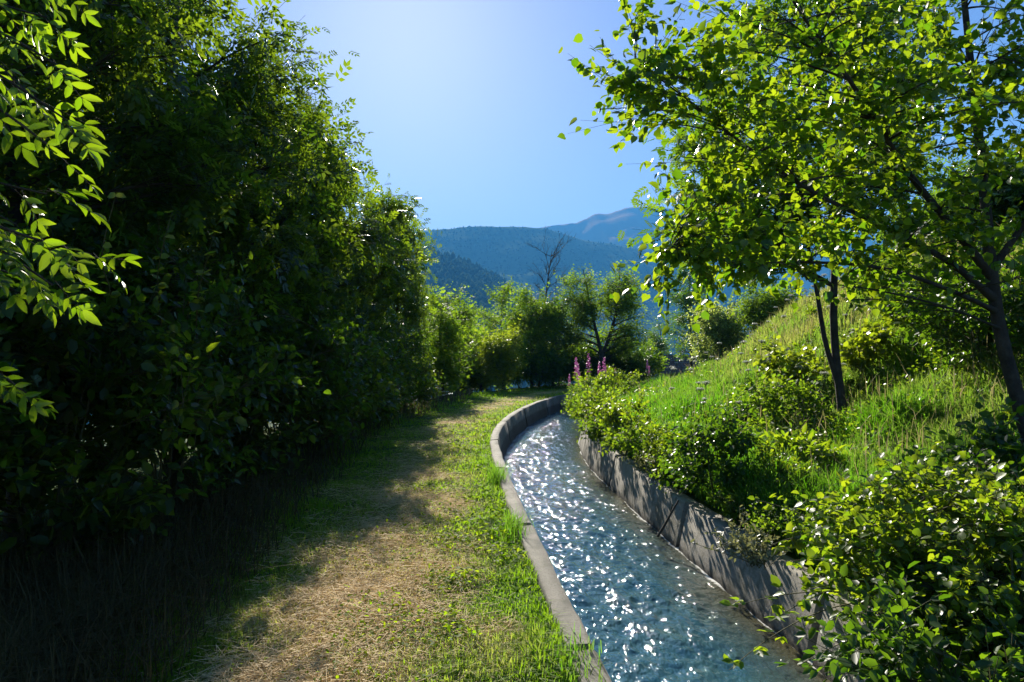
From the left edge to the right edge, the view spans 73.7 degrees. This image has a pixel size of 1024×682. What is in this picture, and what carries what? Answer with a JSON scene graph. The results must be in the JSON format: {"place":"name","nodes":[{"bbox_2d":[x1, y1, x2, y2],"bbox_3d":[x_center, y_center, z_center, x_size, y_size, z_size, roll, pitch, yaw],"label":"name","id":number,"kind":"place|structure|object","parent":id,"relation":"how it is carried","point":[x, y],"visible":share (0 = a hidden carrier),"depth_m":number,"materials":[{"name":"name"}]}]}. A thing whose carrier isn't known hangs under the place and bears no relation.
{"place":"outdoors","nodes":[
{"label":"outdoors","id":0,"kind":"place"},
{"bbox_2d":[0,385,472,681],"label":"tall grass","id":1,"kind":"structure","parent":0,"point":[44,628],"depth_m":4.19,"materials":[{"name":"plant"}]},
{"bbox_2d":[87,252,573,423],"bbox_3d":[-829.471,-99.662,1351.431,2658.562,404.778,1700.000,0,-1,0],"label":"hill","id":2,"kind":"structure","parent":0,"point":[456,276],"depth_m":1259.71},
{"bbox_2d":[49,384,619,681],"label":"grass","id":3,"kind":"structure","parent":0,"point":[539,654],"depth_m":4.60,"materials":[{"name":"plant"}]},
{"bbox_2d":[0,307,1021,681],"bbox_3d":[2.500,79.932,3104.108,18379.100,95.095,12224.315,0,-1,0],"label":"ground","id":4,"kind":"structure","parent":0,"point":[526,397],"depth_m":6.28,"materials":[{"name":"soil"}]},
{"bbox_2d":[0,280,65,528],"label":"hedge shrub","id":5,"kind":"object","parent":4,"relation":"on","point":[9,313],"visible":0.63,"depth_m":4.04,"materials":[{"name":"green plant"}]},
{"bbox_2d":[0,214,71,508],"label":"hedge shrub","id":6,"kind":"object","parent":4,"relation":"on","point":[59,396],"visible":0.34,"depth_m":4.46,"materials":[{"name":"green plant"}]},
{"bbox_2d":[0,6,91,235],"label":"ash tree","id":7,"kind":"object","parent":4,"relation":"on","point":[45,84],"visible":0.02,"depth_m":8.25,"materials":[{"name":"green plant"}]},
{"bbox_2d":[0,0,141,423],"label":"ash tree","id":8,"kind":"object","parent":4,"relation":"on","point":[95,147],"visible":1,"depth_m":2.22,"materials":[{"name":"green plant"}]},
{"bbox_2d":[0,8,205,487],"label":"ash tree","id":9,"kind":"object","parent":4,"relation":"on","point":[37,68],"visible":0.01,"depth_m":10.64,"materials":[{"name":"green plant"}]},
{"bbox_2d":[0,196,207,531],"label":"hedge shrub","id":10,"kind":"object","parent":4,"relation":"on","point":[81,472],"visible":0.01,"depth_m":7.00,"materials":[{"name":"green plant"}]},
{"bbox_2d":[92,192,126,494],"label":"leafy shoot","id":11,"kind":"object","parent":4,"relation":"on","point":[114,294],"visible":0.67,"depth_m":4.33,"materials":[{"name":"green plant"}]},
{"bbox_2d":[0,232,268,591],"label":"hedge shrub","id":12,"kind":"object","parent":4,"relation":"on","point":[35,460],"visible":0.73,"depth_m":4.72,"materials":[{"name":"green plant"}]},
{"bbox_2d":[0,0,290,558],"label":"ash tree","id":13,"kind":"object","parent":4,"relation":"on","point":[87,233],"visible":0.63,"depth_m":5.87,"materials":[{"name":"green plant"}]},
{"bbox_2d":[150,210,174,514],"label":"leafy shoot","id":14,"kind":"object","parent":4,"relation":"on","point":[162,285],"visible":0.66,"depth_m":4.69,"materials":[{"name":"green plant"}]},
{"bbox_2d":[12,196,330,517],"bbox_3d":[-3.182,0.303,6.273,2.743,3.048,2.397,-1,-1,45],"label":"hedge shrub","id":15,"kind":"object","parent":4,"relation":"on","point":[216,296],"visible":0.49,"depth_m":5.82,"materials":[{"name":"green plant"}]},
{"bbox_2d":[86,272,264,471],"bbox_3d":[-4.693,0.488,9.607,3.578,3.138,3.127,0,-1,-29],"label":"hedge shrub","id":16,"kind":"object","parent":4,"relation":"on","point":[158,452],"depth_m":9.48,"materials":[{"name":"green plant"}]},
{"bbox_2d":[6,0,359,488],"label":"ash tree","id":17,"kind":"object","parent":4,"relation":"on","point":[254,72],"visible":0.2,"depth_m":7.67,"materials":[{"name":"green plant"}]},
{"bbox_2d":[187,231,221,509],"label":"leafy shoot","id":18,"kind":"object","parent":4,"relation":"on","point":[201,271],"visible":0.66,"depth_m":4.99,"materials":[{"name":"green plant"}]},
{"bbox_2d":[123,305,337,495],"bbox_3d":[-3.300,0.738,7.726,2.592,2.314,2.591,0,-1,10],"label":"hedge shrub","id":19,"kind":"object","parent":4,"relation":"on","point":[285,393],"visible":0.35,"depth_m":7.62,"materials":[{"name":"green plant"}]},
{"bbox_2d":[178,25,395,446],"bbox_3d":[-3.788,-1.403,10.778,3.858,6.987,4.652,0,-1,-7],"label":"ash tree","id":20,"kind":"object","parent":4,"relation":"on","point":[333,154],"visible":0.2,"depth_m":10.41,"materials":[{"name":"green plant"}]},
{"bbox_2d":[222,279,388,467],"bbox_3d":[-3.000,0.506,9.029,2.743,2.727,2.397,0,-1,30],"label":"hedge shrub","id":21,"kind":"object","parent":4,"relation":"on","point":[328,344],"visible":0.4,"depth_m":9.08,"materials":[{"name":"green plant"}]},
{"bbox_2d":[205,99,407,431],"bbox_3d":[-4.302,-1.502,13.296,3.836,7.128,3.986,-1,-1,41],"label":"ash tree","id":22,"kind":"object","parent":4,"relation":"on","point":[363,299],"visible":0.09,"depth_m":13.42,"materials":[{"name":"green plant"}]},
{"bbox_2d":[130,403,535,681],"bbox_3d":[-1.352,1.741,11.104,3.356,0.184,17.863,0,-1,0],"label":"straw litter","id":23,"kind":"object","parent":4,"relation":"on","point":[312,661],"visible":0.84,"depth_m":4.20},
{"bbox_2d":[261,282,407,451],"bbox_3d":[-2.875,0.485,10.493,2.484,2.810,2.483,0,-1,-5],"label":"hedge shrub","id":24,"kind":"object","parent":4,"relation":"on","point":[378,386],"visible":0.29,"depth_m":10.31,"materials":[{"name":"green plant"}]},
{"bbox_2d":[293,315,411,423],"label":"hedge shrub","id":25,"kind":"object","parent":4,"relation":"on","point":[382,370],"visible":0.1,"depth_m":11.96,"materials":[{"name":"green plant"}]},
{"bbox_2d":[309,170,430,349],"bbox_3d":[-3.747,-0.997,15.940,3.694,6.122,4.384,0,-1,-3],"label":"ash tree","id":26,"kind":"object","parent":4,"relation":"on","point":[396,280],"visible":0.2,"depth_m":15.71,"materials":[{"name":"green plant"}]},
{"bbox_2d":[332,313,418,427],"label":"hedge shrub","id":27,"kind":"object","parent":4,"relation":"on","point":[392,412],"visible":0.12,"depth_m":13.50,"materials":[{"name":"green plant"}]},
{"bbox_2d":[351,187,442,382],"bbox_3d":[-3.251,-1.090,19.336,3.138,6.521,3.389,0,-1,22],"label":"ash tree","id":28,"kind":"object","parent":4,"relation":"on","point":[416,314],"visible":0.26,"depth_m":18.84,"materials":[{"name":"green plant"}]},
{"bbox_2d":[350,304,444,416],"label":"hedge shrub","id":29,"kind":"object","parent":4,"relation":"on","point":[416,348],"visible":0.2,"depth_m":15.52,"materials":[{"name":"green plant"}]},
{"bbox_2d":[221,414,578,681],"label":"ground cover","id":30,"kind":"object","parent":4,"relation":"on","point":[447,626],"visible":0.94,"depth_m":5.04,"materials":[{"name":"plant"}]},
{"bbox_2d":[382,343,448,413],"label":"hedge shrub","id":31,"kind":"object","parent":4,"relation":"on","point":[426,391],"visible":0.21,"depth_m":16.80,"materials":[{"name":"green plant"}]},
{"bbox_2d":[420,287,477,400],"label":"ash tree","id":32,"kind":"object","parent":4,"relation":"on","point":[453,352],"visible":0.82,"depth_m":21.23,"materials":[{"name":"green plant"}]},
{"bbox_2d":[414,283,488,383],"bbox_3d":[-2.571,0.049,26.965,3.390,4.938,3.618,0,-1,0],"label":"ash tree","id":33,"kind":"object","parent":4,"relation":"on","point":[462,312],"visible":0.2,"depth_m":26.95,"materials":[{"name":"green plant"}]},
{"bbox_2d":[450,360,480,394],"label":"undergrowth bush","id":34,"kind":"object","parent":4,"relation":"on","point":[465,388],"visible":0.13,"depth_m":28.34,"materials":[{"name":"green plant"}]},
{"bbox_2d":[450,301,495,388],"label":"ash tree","id":35,"kind":"object","parent":4,"relation":"on","point":[474,334],"visible":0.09,"depth_m":30.78,"materials":[{"name":"green plant"}]},
{"bbox_2d":[460,340,499,391],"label":"robinia bush","id":36,"kind":"object","parent":4,"relation":"on","point":[479,377],"visible":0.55,"depth_m":28.37,"materials":[{"name":"green plant"}]},
{"bbox_2d":[479,460,511,488],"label":"grass tuft","id":37,"kind":"object","parent":4,"relation":"on","point":[496,476],"visible":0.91,"depth_m":8.30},
{"bbox_2d":[469,275,528,389],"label":"broadleaf tree","id":38,"kind":"object","parent":4,"relation":"on","point":[502,300],"visible":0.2,"depth_m":35.62,"materials":[{"name":"green plant"}]},
{"bbox_2d":[469,314,532,391],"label":"robinia bush","id":39,"kind":"object","parent":4,"relation":"on","point":[500,355],"visible":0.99,"depth_m":27.08,"materials":[{"name":"green plant"}]},
{"bbox_2d":[478,501,539,546],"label":"grass tuft","id":40,"kind":"object","parent":4,"relation":"on","point":[510,523],"visible":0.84,"depth_m":5.93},
{"bbox_2d":[497,282,569,387],"bbox_3d":[0.874,0.106,29.593,3.404,5.379,3.060,0,-1,0],"label":"broadleaf tree","id":41,"kind":"object","parent":4,"relation":"on","point":[527,304],"visible":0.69,"depth_m":29.25,"materials":[{"name":"green plant"}]},
{"bbox_2d":[516,341,574,388],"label":"undergrowth bush","id":42,"kind":"object","parent":4,"relation":"on","point":[556,367],"visible":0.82,"depth_m":28.89,"materials":[{"name":"green plant"}]},
{"bbox_2d":[524,292,583,386],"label":"broadleaf tree","id":43,"kind":"object","parent":4,"relation":"on","point":[561,377],"visible":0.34,"depth_m":30.05,"materials":[{"name":"green plant"}]},
{"bbox_2d":[527,226,581,385],"bbox_3d":[2.157,-1.448,30.829,3.359,7.910,2.043,0,-1,0],"label":"dead tree","id":44,"kind":"object","parent":4,"relation":"on","point":[551,261],"visible":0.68,"depth_m":30.84,"materials":[{"name":"brown plant"}]},
{"bbox_2d":[490,384,642,681],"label":"canal wall","id":45,"kind":"structure","parent":4,"relation":"on","point":[509,428],"depth_m":5.44,"materials":[{"name":"concrete"}]},
{"bbox_2d":[546,621,607,681],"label":"grass tuft","id":46,"kind":"object","parent":4,"relation":"on","point":[571,662],"visible":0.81,"depth_m":3.41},
{"bbox_2d":[558,339,618,383],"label":"undergrowth bush","id":47,"kind":"object","parent":4,"relation":"on","point":[581,361],"visible":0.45,"depth_m":30.52,"materials":[{"name":"green plant"}]},
{"bbox_2d":[560,381,620,421],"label":"bramble","id":48,"kind":"object","parent":4,"relation":"on","point":[577,400],"visible":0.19,"depth_m":13.53,"materials":[{"name":"green plant"}]},
{"bbox_2d":[560,382,621,425],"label":"bramble","id":49,"kind":"object","parent":4,"relation":"on","point":[581,412],"visible":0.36,"depth_m":12.29,"materials":[{"name":"green plant"}]},
{"bbox_2d":[562,377,622,404],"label":"bramble","id":50,"kind":"object","parent":4,"relation":"on","point":[604,390],"visible":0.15,"depth_m":16.19,"materials":[{"name":"green plant"}]},
{"bbox_2d":[562,385,622,420],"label":"bramble","id":51,"kind":"object","parent":4,"relation":"on","point":[570,399],"visible":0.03,"depth_m":14.63,"materials":[{"name":"green plant"}]},
{"bbox_2d":[572,405,628,444],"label":"bramble","id":52,"kind":"object","parent":4,"relation":"on","point":[594,426],"visible":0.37,"depth_m":11.39,"materials":[{"name":"green plant"}]},
{"bbox_2d":[573,364,627,392],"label":"bramble","id":53,"kind":"object","parent":4,"relation":"on","point":[599,380],"visible":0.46,"depth_m":17.61,"materials":[{"name":"green plant"}]},
{"bbox_2d":[551,260,657,370],"bbox_3d":[4.078,-0.525,30.656,4.958,6.458,3.457,0,-1,0],"label":"oak tree","id":54,"kind":"object","parent":4,"relation":"on","point":[583,305],"visible":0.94,"depth_m":30.35,"materials":[{"name":"green plant"}]},
{"bbox_2d":[590,330,630,373],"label":"undergrowth bush","id":55,"kind":"object","parent":4,"relation":"on","point":[601,337],"visible":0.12,"depth_m":31.39,"materials":[{"name":"green plant"}]},
{"bbox_2d":[583,373,640,396],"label":"bramble","id":56,"kind":"object","parent":4,"relation":"on","point":[626,388],"visible":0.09,"depth_m":19.59,"materials":[{"name":"green plant"}]},
{"bbox_2d":[591,388,658,456],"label":"bramble","id":57,"kind":"object","parent":4,"relation":"on","point":[612,420],"visible":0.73,"depth_m":10.19,"materials":[{"name":"green plant"}]},
{"bbox_2d":[593,335,658,384],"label":"bush","id":58,"kind":"object","parent":4,"relation":"on","point":[639,363],"visible":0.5,"depth_m":30.80,"materials":[{"name":"green plant"}]},
{"bbox_2d":[606,364,645,389],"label":"bramble","id":59,"kind":"object","parent":4,"relation":"on","point":[624,377],"visible":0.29,"depth_m":21.47,"materials":[{"name":"green plant"}]},
{"bbox_2d":[601,412,673,468],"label":"bramble","id":60,"kind":"object","parent":4,"relation":"on","point":[624,441],"visible":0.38,"depth_m":9.13,"materials":[{"name":"green plant"}]},
{"bbox_2d":[640,339,669,382],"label":"undergrowth bush","id":61,"kind":"object","parent":4,"relation":"on","point":[660,361],"visible":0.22,"depth_m":32.56,"materials":[{"name":"green plant"}]},
{"bbox_2d":[642,317,677,369],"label":"birch tree","id":62,"kind":"object","parent":4,"relation":"on","point":[661,346],"visible":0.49,"depth_m":45.75,"materials":[{"name":"green plant"}]},
{"bbox_2d":[634,416,693,474],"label":"bramble","id":63,"kind":"object","parent":4,"relation":"on","point":[667,435],"visible":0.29,"depth_m":8.38,"materials":[{"name":"green plant"}]},
{"bbox_2d":[650,354,703,378],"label":"farmhouse","id":64,"kind":"object","parent":4,"relation":"on","point":[683,364],"visible":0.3,"depth_m":43.02,"materials":[{"name":"tile"}]},
{"bbox_2d":[645,445,725,493],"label":"bramble","id":65,"kind":"object","parent":4,"relation":"on","point":[660,475],"visible":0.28,"depth_m":7.64,"materials":[{"name":"green plant"}]},
{"bbox_2d":[657,263,718,365],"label":"broadleaf tree","id":66,"kind":"object","parent":4,"relation":"on","point":[683,300],"visible":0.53,"depth_m":33.91,"materials":[{"name":"green plant"}]},
{"bbox_2d":[648,405,774,508],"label":"shrub","id":67,"kind":"object","parent":4,"relation":"on","point":[719,439],"visible":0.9,"depth_m":6.76,"materials":[{"name":"green plant"}]},
{"bbox_2d":[674,296,752,365],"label":"poplar tree","id":68,"kind":"object","parent":4,"relation":"on","point":[718,326],"visible":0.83,"depth_m":26.62,"materials":[{"name":"green plant"}]},
{"bbox_2d":[703,485,761,525],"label":"bramble","id":69,"kind":"object","parent":4,"relation":"on","point":[731,511],"visible":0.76,"depth_m":6.18,"materials":[{"name":"green plant"}]},
{"bbox_2d":[719,396,760,425],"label":"weed clump","id":70,"kind":"object","parent":4,"relation":"on","point":[743,401],"visible":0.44,"depth_m":10.57,"materials":[{"name":"green plant"}]},
{"bbox_2d":[688,505,806,568],"bbox_3d":[1.759,1.455,4.989,0.682,0.366,0.652,1,-1,-36],"label":"wormwood","id":71,"kind":"object","parent":4,"relation":"on","point":[751,550],"visible":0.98,"depth_m":4.97,"materials":[{"name":"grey plant"}]},
{"bbox_2d":[723,275,811,339],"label":"broadleaf tree","id":72,"kind":"object","parent":4,"relation":"on","point":[760,308],"visible":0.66,"depth_m":24.70,"materials":[{"name":"green plant"}]},
{"bbox_2d":[579,416,963,681],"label":"canal wall","id":73,"kind":"structure","parent":4,"relation":"on","point":[690,519],"depth_m":6.16,"materials":[{"name":"concrete"}]},
{"bbox_2d":[617,450,662,478],"bbox_3d":[1.683,1.506,8.387,0.611,0.355,0.698,0,-1,-32],"label":"wormwood","id":74,"kind":"object","parent":73,"relation":"on","point":[653,461],"visible":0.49,"depth_m":8.36,"materials":[{"name":"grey plant"}]},
{"bbox_2d":[742,497,814,545],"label":"bramble","id":75,"kind":"object","parent":4,"relation":"on","point":[771,526],"visible":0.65,"depth_m":5.46,"materials":[{"name":"green plant"}]},
{"bbox_2d":[744,438,819,493],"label":"bramble","id":76,"kind":"object","parent":4,"relation":"on","point":[784,462],"visible":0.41,"depth_m":6.36,"materials":[{"name":"green plant"}]},
{"bbox_2d":[731,368,837,432],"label":"shrub","id":77,"kind":"object","parent":4,"relation":"on","point":[808,399],"visible":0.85,"depth_m":9.12,"materials":[{"name":"green plant"}]},
{"bbox_2d":[557,0,1023,443],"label":"poplar tree","id":78,"kind":"object","parent":4,"relation":"on","point":[702,251],"visible":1,"depth_m":4.69,"materials":[{"name":"green plant"}]},
{"bbox_2d":[617,0,972,412],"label":"locust tree","id":79,"kind":"object","parent":4,"relation":"on","point":[834,360],"visible":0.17,"depth_m":8.63,"materials":[{"name":"green plant"}]},
{"bbox_2d":[753,332,841,389],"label":"shrub","id":80,"kind":"object","parent":4,"relation":"on","point":[791,360],"visible":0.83,"depth_m":10.71,"materials":[{"name":"green plant"}]},
{"bbox_2d":[751,422,847,467],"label":"weed clump","id":81,"kind":"object","parent":4,"relation":"on","point":[805,443],"visible":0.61,"depth_m":6.93,"materials":[{"name":"green plant"}]},
{"bbox_2d":[719,508,883,669],"bbox_3d":[2.088,1.555,4.370,1.670,0.922,0.908,0,-1,-21],"label":"bramble","id":82,"kind":"object","parent":4,"relation":"on","point":[776,609],"visible":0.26,"depth_m":4.21,"materials":[{"name":"green plant"}]},
{"bbox_2d":[589,226,1023,599],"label":"grass","id":83,"kind":"structure","parent":4,"relation":"on","point":[821,477],"depth_m":8.18,"materials":[{"name":"plant"}]},
{"bbox_2d":[748,492,877,556],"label":"bramble","id":84,"kind":"object","parent":4,"relation":"on","point":[793,543],"visible":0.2,"depth_m":4.96,"materials":[{"name":"green plant"}]},
{"bbox_2d":[804,304,829,318],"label":"weed clump","id":85,"kind":"object","parent":4,"relation":"on","point":[813,310],"visible":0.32,"depth_m":14.97,"materials":[{"name":"green plant"}]},
{"bbox_2d":[621,221,1023,555],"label":"ground cover","id":86,"kind":"object","parent":4,"relation":"on","point":[861,392],"visible":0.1,"depth_m":8.96,"materials":[{"name":"green plant"}]},
{"bbox_2d":[626,204,1023,531],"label":"dry stalks","id":87,"kind":"object","parent":4,"relation":"on","point":[922,434],"visible":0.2,"depth_m":8.51,"materials":[{"name":"plant"}]},
{"bbox_2d":[820,371,859,393],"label":"weed clump","id":88,"kind":"object","parent":4,"relation":"on","point":[852,380],"visible":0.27,"depth_m":9.72,"materials":[{"name":"green plant"}]},
{"bbox_2d":[829,317,899,372],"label":"shrub","id":89,"kind":"object","parent":4,"relation":"on","point":[875,337],"visible":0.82,"depth_m":9.97,"materials":[{"name":"green plant"}]},
{"bbox_2d":[774,525,954,669],"bbox_3d":[2.136,1.398,3.786,1.474,0.728,1.161,0,-1,0],"label":"bramble","id":90,"kind":"object","parent":4,"relation":"on","point":[807,607],"visible":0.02,"depth_m":3.65,"materials":[{"name":"green plant"}]},
{"bbox_2d":[840,243,942,307],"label":"shrub","id":91,"kind":"object","parent":4,"relation":"on","point":[865,278],"visible":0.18,"depth_m":11.49,"materials":[{"name":"green plant"}]},
{"bbox_2d":[874,312,921,329],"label":"weed clump","id":92,"kind":"object","parent":4,"relation":"on","point":[886,320],"visible":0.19,"depth_m":10.48,"materials":[{"name":"green plant"}]},
{"bbox_2d":[791,438,1023,657],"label":"shrub","id":93,"kind":"object","parent":4,"relation":"on","point":[899,494],"visible":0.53,"depth_m":3.48,"materials":[{"name":"green plant"}]},
{"bbox_2d":[794,549,1023,681],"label":"shrub","id":94,"kind":"object","parent":4,"relation":"on","point":[908,636],"visible":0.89,"depth_m":2.69,"materials":[{"name":"green plant"}]},
{"bbox_2d":[882,197,940,252],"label":"broadleaf tree","id":95,"kind":"object","parent":4,"relation":"on","point":[910,232],"visible":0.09,"depth_m":16.73,"materials":[{"name":"green plant"}]},
{"bbox_2d":[860,255,970,345],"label":"shrub","id":96,"kind":"object","parent":4,"relation":"on","point":[885,315],"visible":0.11,"depth_m":9.82,"materials":[{"name":"green plant"}]},
{"bbox_2d":[848,557,1007,659],"bbox_3d":[2.298,1.303,3.352,1.434,0.620,1.175,0,-1,0],"label":"bramble","id":97,"kind":"object","parent":4,"relation":"on","point":[905,570],"visible":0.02,"depth_m":3.20,"materials":[{"name":"green plant"}]},
{"bbox_2d":[836,465,1023,678],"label":"shrub","id":98,"kind":"object","parent":4,"relation":"on","point":[996,597],"visible":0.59,"depth_m":2.97,"materials":[{"name":"green plant"}]},
{"bbox_2d":[855,214,1023,372],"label":"shrub","id":99,"kind":"object","parent":4,"relation":"on","point":[1013,299],"visible":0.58,"depth_m":8.15,"materials":[{"name":"green plant"}]},
{"bbox_2d":[858,392,1023,519],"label":"shrub","id":100,"kind":"object","parent":4,"relation":"on","point":[1011,454],"visible":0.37,"depth_m":4.47,"materials":[{"name":"green plant"}]},
{"bbox_2d":[916,133,1023,242],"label":"broadleaf tree","id":101,"kind":"object","parent":4,"relation":"on","point":[1013,191],"visible":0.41,"depth_m":12.47,"materials":[{"name":"green plant"}]},
{"bbox_2d":[50,0,1023,234],"label":"sky","id":102,"kind":"structure","parent":0,"point":[466,104],"materials":[{"name":"blue"}]},
{"bbox_2d":[412,226,804,360],"bbox_3d":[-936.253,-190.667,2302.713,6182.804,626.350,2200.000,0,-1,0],"label":"mountain","id":103,"kind":"structure","parent":0,"point":[600,257],"depth_m":2392.00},
{"bbox_2d":[95,225,802,420],"bbox_3d":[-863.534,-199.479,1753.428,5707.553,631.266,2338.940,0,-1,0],"label":"forest","id":104,"kind":"object","parent":103,"relation":"on","point":[478,286],"visible":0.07,"depth_m":1396.12,"materials":[{"name":"plant"}]},
{"bbox_2d":[504,407,830,681],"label":"water","id":105,"kind":"structure","parent":0,"point":[645,600],"depth_m":5.92,"materials":[{"name":"liquid"}]},
{"bbox_2d":[656,500,678,537],"bbox_3d":[1.604,1.820,7.017,0.234,0.401,0.081,0,-1,19],"label":"stick","id":106,"kind":"object","parent":105,"relation":"in","point":[665,523],"visible":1,"depth_m":6.99,"materials":[{"name":"wood"}]},
{"bbox_2d":[542,207,896,296],"bbox_3d":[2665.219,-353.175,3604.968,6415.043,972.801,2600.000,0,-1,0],"label":"mountain","id":107,"kind":"structure","parent":0,"point":[607,228],"depth_m":3921.43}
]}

